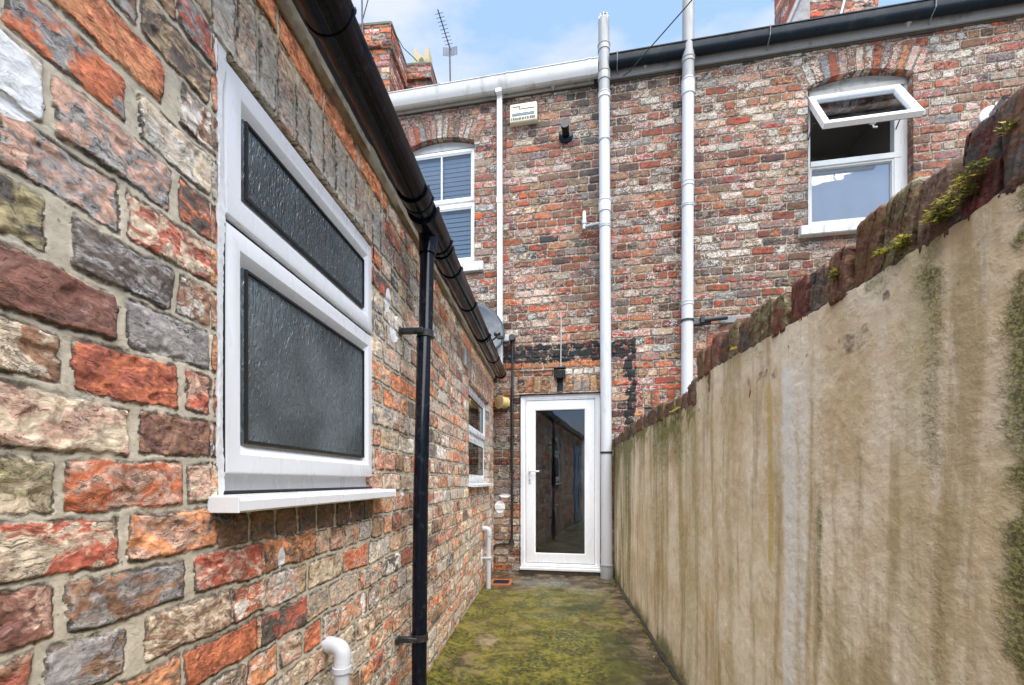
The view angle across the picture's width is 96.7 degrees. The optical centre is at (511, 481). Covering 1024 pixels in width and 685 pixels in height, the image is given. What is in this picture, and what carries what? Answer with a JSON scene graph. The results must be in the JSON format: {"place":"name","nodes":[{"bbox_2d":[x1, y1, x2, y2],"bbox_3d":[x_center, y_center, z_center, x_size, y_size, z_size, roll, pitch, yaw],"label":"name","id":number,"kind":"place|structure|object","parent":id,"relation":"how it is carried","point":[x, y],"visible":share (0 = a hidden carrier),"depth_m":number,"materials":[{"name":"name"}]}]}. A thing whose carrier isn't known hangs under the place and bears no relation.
{"place":"outdoors","nodes":[
{"label":"outdoors","id":0,"kind":"place"},
{"bbox_2d":[427,570,683,684],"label":"path","id":1,"kind":"structure","parent":0,"point":[588,643],"depth_m":3.08,"materials":[{"name":"green plant"}]},
{"bbox_2d":[491,579,512,585],"bbox_3d":[-0.116,1.078,4.789,0.230,0.048,0.260,0,0,5],"label":"drain grate","id":2,"kind":"object","parent":1,"relation":"on","point":[501,582],"visible":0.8,"depth_m":4.76,"materials":[{"name":"ceramic"}]},
{"bbox_2d":[427,576,677,684],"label":"weeds","id":3,"kind":"object","parent":1,"relation":"on","point":[638,624],"visible":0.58,"depth_m":3.26,"materials":[{"name":"green plant"}]},
{"bbox_2d":[613,576,682,684],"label":"hose pipe","id":4,"kind":"object","parent":1,"relation":"on","point":[673,673],"visible":0.91,"depth_m":3.00,"materials":[{"name":"plastic"}]},
{"bbox_2d":[352,0,914,82],"label":"sky","id":5,"kind":"structure","parent":0,"point":[490,37],"materials":[{"name":"blue"}]},
{"label":"ground","id":6,"kind":"structure","parent":0,"visible":0},
{"bbox_2d":[0,0,494,684],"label":"brick extension","id":7,"kind":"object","parent":6,"relation":"on","point":[208,276],"visible":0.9,"depth_m":0.92,"materials":[{"name":"brick"},{"name":"mortar"}]},
{"bbox_2d":[208,38,395,524],"bbox_3d":[-0.574,-0.411,1.369,0.137,0.998,0.930,0,0,5],"label":"window","id":8,"kind":"structure","parent":7,"relation":"in","point":[294,285],"depth_m":1.18,"materials":[{"name":"white plastic"}]},
{"bbox_2d":[321,636,350,684],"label":"waste pipe","id":9,"kind":"object","parent":7,"relation":"attached to","point":[339,649],"visible":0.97,"depth_m":1.35,"materials":[{"name":"white plastic"}]},
{"bbox_2d":[295,0,506,378],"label":"gutter","id":10,"kind":"object","parent":7,"relation":"attached to","point":[334,27],"visible":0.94,"depth_m":1.51,"materials":[{"name":"black plastic"}]},
{"bbox_2d":[395,235,435,684],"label":"downpipe","id":11,"kind":"object","parent":7,"relation":"attached to","point":[418,638],"visible":1,"depth_m":2.06,"materials":[{"name":"black plastic"}]},
{"bbox_2d":[463,347,467,367],"bbox_3d":[-0.364,-0.975,3.596,0.026,0.140,0.100,0,0,5],"label":"vent cover","id":12,"kind":"object","parent":7,"relation":"attached to","point":[465,357],"visible":1,"depth_m":3.55,"materials":[{"name":"white plastic"}]},
{"bbox_2d":[468,386,493,486],"bbox_3d":[-0.332,-0.397,4.366,0.155,0.895,1.240,0,0,5],"label":"window","id":13,"kind":"structure","parent":7,"relation":"in","point":[476,405],"depth_m":4.45,"materials":[{"name":"white plastic"}]},
{"bbox_2d":[482,526,491,588],"bbox_3d":[-0.258,0.768,4.540,0.111,0.644,0.070,0,0,5],"label":"waste pipe","id":14,"kind":"object","parent":7,"relation":"attached to","point":[488,531],"visible":0.9,"depth_m":4.52,"materials":[{"name":"white plastic"}]},
{"bbox_2d":[359,0,1023,575],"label":"brick house","id":15,"kind":"structure","parent":6,"relation":"on","point":[811,154],"depth_m":5.06,"materials":[{"name":"red brick"}]},
{"bbox_2d":[361,0,367,32],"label":"radio mast","id":16,"kind":"object","parent":15,"relation":"attached to","point":[362,16],"visible":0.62,"depth_m":6.56,"materials":[{"name":"grey metal"}]},
{"bbox_2d":[392,28,417,61],"bbox_3d":[-1.650,-6.695,6.993,0.033,0.281,0.853,0,0,14],"label":"chimney cable","id":17,"kind":"object","parent":15,"relation":"attached to","point":[403,47],"visible":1,"depth_m":6.98,"materials":[{"name":"grey plastic"}]},
{"bbox_2d":[435,9,456,81],"bbox_3d":[-0.883,-5.620,6.086,0.201,0.840,0.551,0,0,5],"label":"tv aerial","id":18,"kind":"object","parent":15,"relation":"attached to","point":[449,52],"visible":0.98,"depth_m":6.29,"materials":[{"name":"grey metal"}]},
{"bbox_2d":[413,142,483,272],"bbox_3d":[-0.843,-3.309,5.539,1.055,1.649,0.190,0,0,11],"label":"window","id":19,"kind":"structure","parent":15,"relation":"in","point":[440,152],"depth_m":5.58,"materials":[{"name":"white plastic"}]},
{"bbox_2d":[388,56,597,110],"bbox_3d":[-0.598,-4.581,5.351,3.165,0.179,0.126,0,0,11],"label":"gutter","id":20,"kind":"object","parent":15,"relation":"attached to","point":[568,72],"visible":0.93,"depth_m":5.23,"materials":[{"name":"white plastic"}]},
{"bbox_2d":[477,302,509,348],"bbox_3d":[-0.329,-1.728,5.149,0.622,0.596,0.457,0,0,-1],"label":"satellite dish","id":21,"kind":"object","parent":15,"relation":"attached to","point":[494,325],"visible":0.36,"depth_m":5.20,"materials":[{"name":"grey paint"}]},
{"bbox_2d":[495,87,502,363],"bbox_3d":[-0.147,-2.890,5.283,0.068,3.260,0.116,0,0,11],"label":"downpipe","id":22,"kind":"object","parent":15,"relation":"attached to","point":[499,197],"visible":0.88,"depth_m":5.28,"materials":[{"name":"white plastic"}]},
{"bbox_2d":[495,395,509,408],"bbox_3d":[-0.092,-0.915,5.286,0.156,0.156,0.156,0,0,-40],"label":"wall lamp","id":23,"kind":"object","parent":15,"relation":"attached to","point":[501,401],"visible":1,"depth_m":5.24,"materials":[{"name":"plastic"}]},
{"bbox_2d":[493,334,515,549],"bbox_3d":[-0.092,-0.448,5.312,0.269,2.504,0.090,0,0,11],"label":"conduit","id":24,"kind":"object","parent":15,"relation":"attached to","point":[512,337],"visible":1,"depth_m":5.30,"materials":[{"name":"black plastic"}]},
{"bbox_2d":[505,99,506,156],"bbox_3d":[-0.072,-4.130,5.320,0.020,0.661,0.028,0,0,11],"label":"eaves cable","id":25,"kind":"object","parent":15,"relation":"attached to","point":[505,127],"visible":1,"depth_m":5.32,"materials":[{"name":"grey plastic"}]},
{"bbox_2d":[510,101,537,126],"bbox_3d":[0.136,-4.242,5.263,0.316,0.215,0.078,0,0,11],"label":"alarm box","id":26,"kind":"object","parent":15,"relation":"attached to","point":[522,114],"visible":1,"depth_m":5.23,"materials":[{"name":"beige plastic"}]},
{"bbox_2d":[514,370,553,371],"bbox_3d":[0.246,-1.272,5.267,0.485,0.015,0.011,0,0,11],"label":"lamp cable","id":27,"kind":"object","parent":15,"relation":"attached to","point":[533,371],"visible":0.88,"depth_m":5.26,"materials":[{"name":"grey plastic"}]},
{"bbox_2d":[553,366,565,377],"bbox_3d":[0.542,-1.232,5.174,0.142,0.120,0.098,0,0,11],"label":"floodlight","id":28,"kind":"object","parent":15,"relation":"attached to","point":[559,372],"visible":1,"depth_m":5.15,"materials":[{"name":"black plastic"}]},
{"bbox_2d":[519,393,599,575],"bbox_3d":[0.559,0.073,5.255,0.938,2.154,0.135,0,0,11],"label":"door","id":29,"kind":"structure","parent":15,"relation":"in","point":[549,564],"depth_m":5.25,"materials":[{"name":"white plastic"}]},
{"bbox_2d":[560,313,561,365],"bbox_3d":[0.561,-1.610,5.213,0.017,0.640,0.018,0,0,11],"label":"power cable","id":30,"kind":"object","parent":15,"relation":"attached to","point":[561,339],"visible":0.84,"depth_m":5.21,"materials":[{"name":"grey plastic"}]},
{"bbox_2d":[559,120,572,142],"bbox_3d":[0.603,-3.949,5.133,0.163,0.171,0.159,0,0,11],"label":"flue terminal","id":31,"kind":"object","parent":15,"relation":"attached to","point":[566,134],"visible":1,"depth_m":5.17,"materials":[{"name":"black plastic"}]},
{"bbox_2d":[582,210,598,229],"bbox_3d":[0.890,-2.942,5.109,0.207,0.225,0.090,0,0,16],"label":"overflow pipe","id":32,"kind":"object","parent":15,"relation":"attached to","point":[584,225],"visible":0.98,"depth_m":5.09,"materials":[{"name":"white plastic"}]},
{"bbox_2d":[597,11,613,579],"bbox_3d":[1.035,-2.047,5.030,0.168,6.255,0.164,0,0,-29],"label":"soil pipe","id":33,"kind":"object","parent":15,"relation":"attached to","point":[604,226],"visible":1,"depth_m":4.98,"materials":[{"name":"white plastic"}]},
{"bbox_2d":[623,0,691,75],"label":"telephone wire","id":34,"kind":"object","parent":15,"relation":"attached to","point":[658,37],"visible":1,"depth_m":4.69,"materials":[{"name":"grey"}]},
{"bbox_2d":[680,0,694,394],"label":"soil pipe","id":35,"kind":"object","parent":15,"relation":"attached to","point":[688,180],"visible":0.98,"depth_m":4.82,"materials":[{"name":"white plastic"}]},
{"bbox_2d":[693,315,749,326],"bbox_3d":[2.250,-1.717,4.851,0.672,0.107,0.100,0,0,11],"label":"capped pipe","id":36,"kind":"object","parent":15,"relation":"attached to","point":[723,319],"visible":0.82,"depth_m":4.85,"materials":[{"name":"black plastic"}]},
{"bbox_2d":[609,0,1023,75],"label":"gutter","id":37,"kind":"object","parent":15,"relation":"attached to","point":[904,12],"visible":0.94,"depth_m":4.63,"materials":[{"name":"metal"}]},
{"bbox_2d":[839,0,845,13],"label":"radio mast","id":38,"kind":"object","parent":15,"relation":"attached to","point":[842,6],"depth_m":5.52,"materials":[{"name":"metal"}]},
{"bbox_2d":[798,75,924,238],"bbox_3d":[3.543,-3.364,4.577,1.150,1.659,0.456,0,0,11],"label":"window","id":39,"kind":"structure","parent":15,"relation":"in","point":[842,192],"depth_m":4.71,"materials":[{"name":"white plastic"}]},
{"bbox_2d":[978,96,1008,122],"bbox_3d":[4.651,-3.550,4.357,0.199,0.199,0.175,0,0,11],"label":"satellite dish","id":40,"kind":"object","parent":15,"relation":"attached to","point":[986,112],"visible":0.41,"depth_m":4.41,"materials":[{"name":"white plastic"}]},
{"bbox_2d":[613,84,1023,684],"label":"boundary wall","id":41,"kind":"structure","parent":6,"relation":"on","point":[819,477],"depth_m":1.01,"materials":[{"name":"concrete"}]},
{"bbox_2d":[670,118,1017,411],"bbox_3d":[0.824,-0.468,1.649,0.029,0.153,1.967,0,0,5],"label":"moss","id":42,"kind":"object","parent":41,"relation":"on","point":[938,216],"visible":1,"depth_m":0.78,"materials":[{"name":"green plant"}]}
]}

